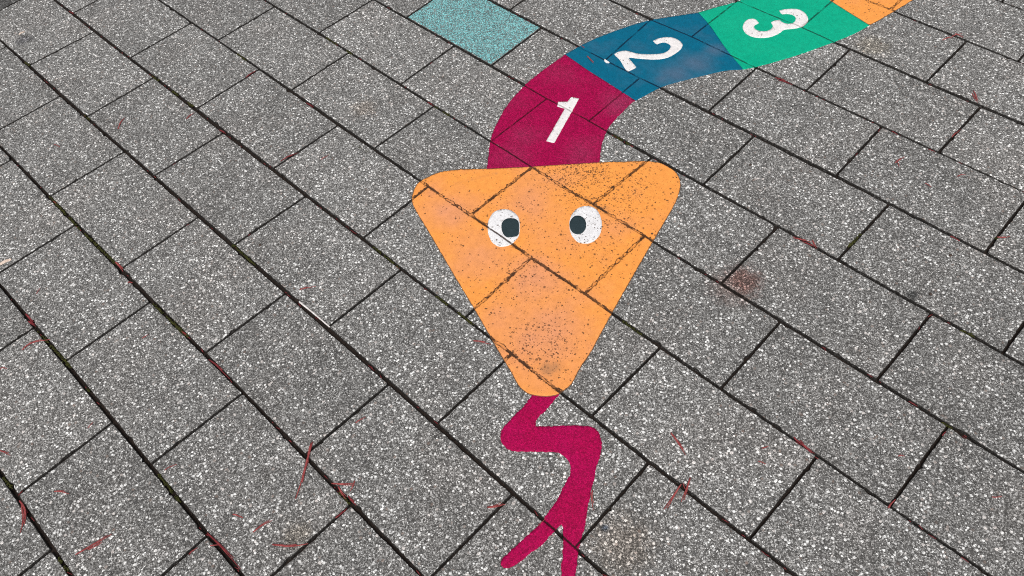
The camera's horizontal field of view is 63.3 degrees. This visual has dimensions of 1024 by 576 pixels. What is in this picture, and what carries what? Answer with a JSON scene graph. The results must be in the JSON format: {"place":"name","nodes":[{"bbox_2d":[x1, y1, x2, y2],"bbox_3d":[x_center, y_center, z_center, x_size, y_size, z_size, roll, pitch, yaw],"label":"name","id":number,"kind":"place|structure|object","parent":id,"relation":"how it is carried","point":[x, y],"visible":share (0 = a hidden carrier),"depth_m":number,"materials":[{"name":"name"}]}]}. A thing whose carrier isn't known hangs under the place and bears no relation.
{"place":"outdoors","nodes":[
{"label":"outdoors","id":0,"kind":"place"},
{"bbox_2d":[0,259,10,264],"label":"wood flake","id":1,"kind":"object","parent":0,"point":[4,261],"visible":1,"depth_m":1.83,"materials":[{"name":"beige wood"}]},
{"bbox_2d":[0,1,1018,575],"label":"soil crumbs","id":2,"kind":"object","parent":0,"point":[364,361],"visible":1,"depth_m":1.65,"materials":[{"name":"brown soil"}]},
{"bbox_2d":[0,0,1023,575],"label":"pavement","id":3,"kind":"structure","parent":0,"point":[772,338],"depth_m":1.65,"materials":[{"name":"concrete pavers"}]},
{"bbox_2d":[19,500,25,531],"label":"pine needle","id":4,"kind":"object","parent":3,"relation":"on","point":[23,506],"visible":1,"depth_m":1.47,"materials":[{"name":"brown plant"}]},
{"bbox_2d":[22,339,49,349],"bbox_3d":[-0.971,0.112,1.693,0.057,0.003,0.011,-22,54,-11],"label":"pine needle","id":5,"kind":"object","parent":3,"relation":"on","point":[34,342],"visible":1,"depth_m":1.69,"materials":[{"name":"brown plant"}]},
{"bbox_2d":[75,534,110,554],"bbox_3d":[-0.717,0.439,1.422,0.064,0.002,0.005,-31,56,-17],"label":"pine needle","id":6,"kind":"object","parent":3,"relation":"on","point":[92,545],"visible":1,"depth_m":1.42,"materials":[{"name":"red plant"}]},
{"bbox_2d":[208,359,229,378],"bbox_3d":[-0.571,0.157,1.620,0.070,0.004,0.006,36,64,27],"label":"pine needle","id":7,"kind":"object","parent":3,"relation":"on","point":[218,366],"visible":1,"depth_m":1.62,"materials":[{"name":"brown plant"}]},
{"bbox_2d":[207,532,240,568],"bbox_3d":[-0.485,0.441,1.397,0.095,0.004,0.008,36,64,27],"label":"pine needle","id":8,"kind":"object","parent":3,"relation":"on","point":[222,547],"visible":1,"depth_m":1.40,"materials":[{"name":"plant"}]},
{"bbox_2d":[253,519,271,531],"bbox_3d":[-0.426,0.406,1.419,0.009,0.002,0.036,36,64,27],"label":"pine needle","id":9,"kind":"object","parent":3,"relation":"on","point":[261,525],"visible":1,"depth_m":1.42,"materials":[{"name":"red plant"}]},
{"bbox_2d":[272,543,307,546],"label":"pine needle","id":10,"kind":"object","parent":3,"relation":"on","point":[291,545],"visible":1,"depth_m":1.39,"materials":[{"name":"red plant"}]},
{"bbox_2d":[295,442,312,498],"bbox_3d":[-0.368,0.323,1.476,0.006,0.003,0.110,3,53,8],"label":"pine needle","id":11,"kind":"object","parent":3,"relation":"on","point":[303,474],"visible":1,"depth_m":1.48,"materials":[{"name":"brown plant"}]},
{"bbox_2d":[295,298,329,327],"bbox_3d":[-0.407,0.050,1.687,0.114,0.004,0.007,36,64,27],"label":"dry stem","id":12,"kind":"object","parent":3,"relation":"on","point":[305,306],"visible":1,"depth_m":1.69,"materials":[{"name":"plant"}]},
{"bbox_2d":[331,483,352,484],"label":"pine needle","id":13,"kind":"object","parent":3,"relation":"on","point":[342,483],"visible":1,"depth_m":1.45,"materials":[{"name":"brown plant"}]},
{"bbox_2d":[409,0,538,63],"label":"painted rectangle","id":14,"kind":"object","parent":3,"relation":"on","point":[488,31],"visible":1,"depth_m":2.23,"materials":[{"name":"teal paint"}]},
{"bbox_2d":[2,37,997,571],"bbox_3d":[-0.154,-0.211,1.865,2.206,0.008,1.484,-9,53,-1],"label":"moss","id":15,"kind":"object","parent":3,"relation":"on","point":[174,323],"visible":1,"depth_m":1.70,"materials":[{"name":"green plant"}]},
{"bbox_2d":[412,0,912,575],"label":"painted snake","id":16,"kind":"object","parent":3,"relation":"on","point":[544,264],"visible":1,"depth_m":1.82,"materials":[{"name":"paint"}]},
{"bbox_2d":[664,484,681,508],"bbox_3d":[0.271,0.351,1.395,0.010,0.002,0.056,36,64,27],"label":"pine needle","id":17,"kind":"object","parent":3,"relation":"on","point":[673,496],"visible":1,"depth_m":1.40,"materials":[{"name":"brown plant"}]},
{"bbox_2d":[681,477,690,501],"bbox_3d":[0.295,0.340,1.401,0.005,0.002,0.048,18,57,18],"label":"pine needle","id":18,"kind":"object","parent":3,"relation":"on","point":[686,489],"visible":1,"depth_m":1.40,"materials":[{"name":"brown plant"}]},
{"bbox_2d":[11,1,1022,575],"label":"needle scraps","id":19,"kind":"object","parent":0,"point":[437,423],"visible":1,"depth_m":1.60,"materials":[{"name":"brown plant"}]}
]}

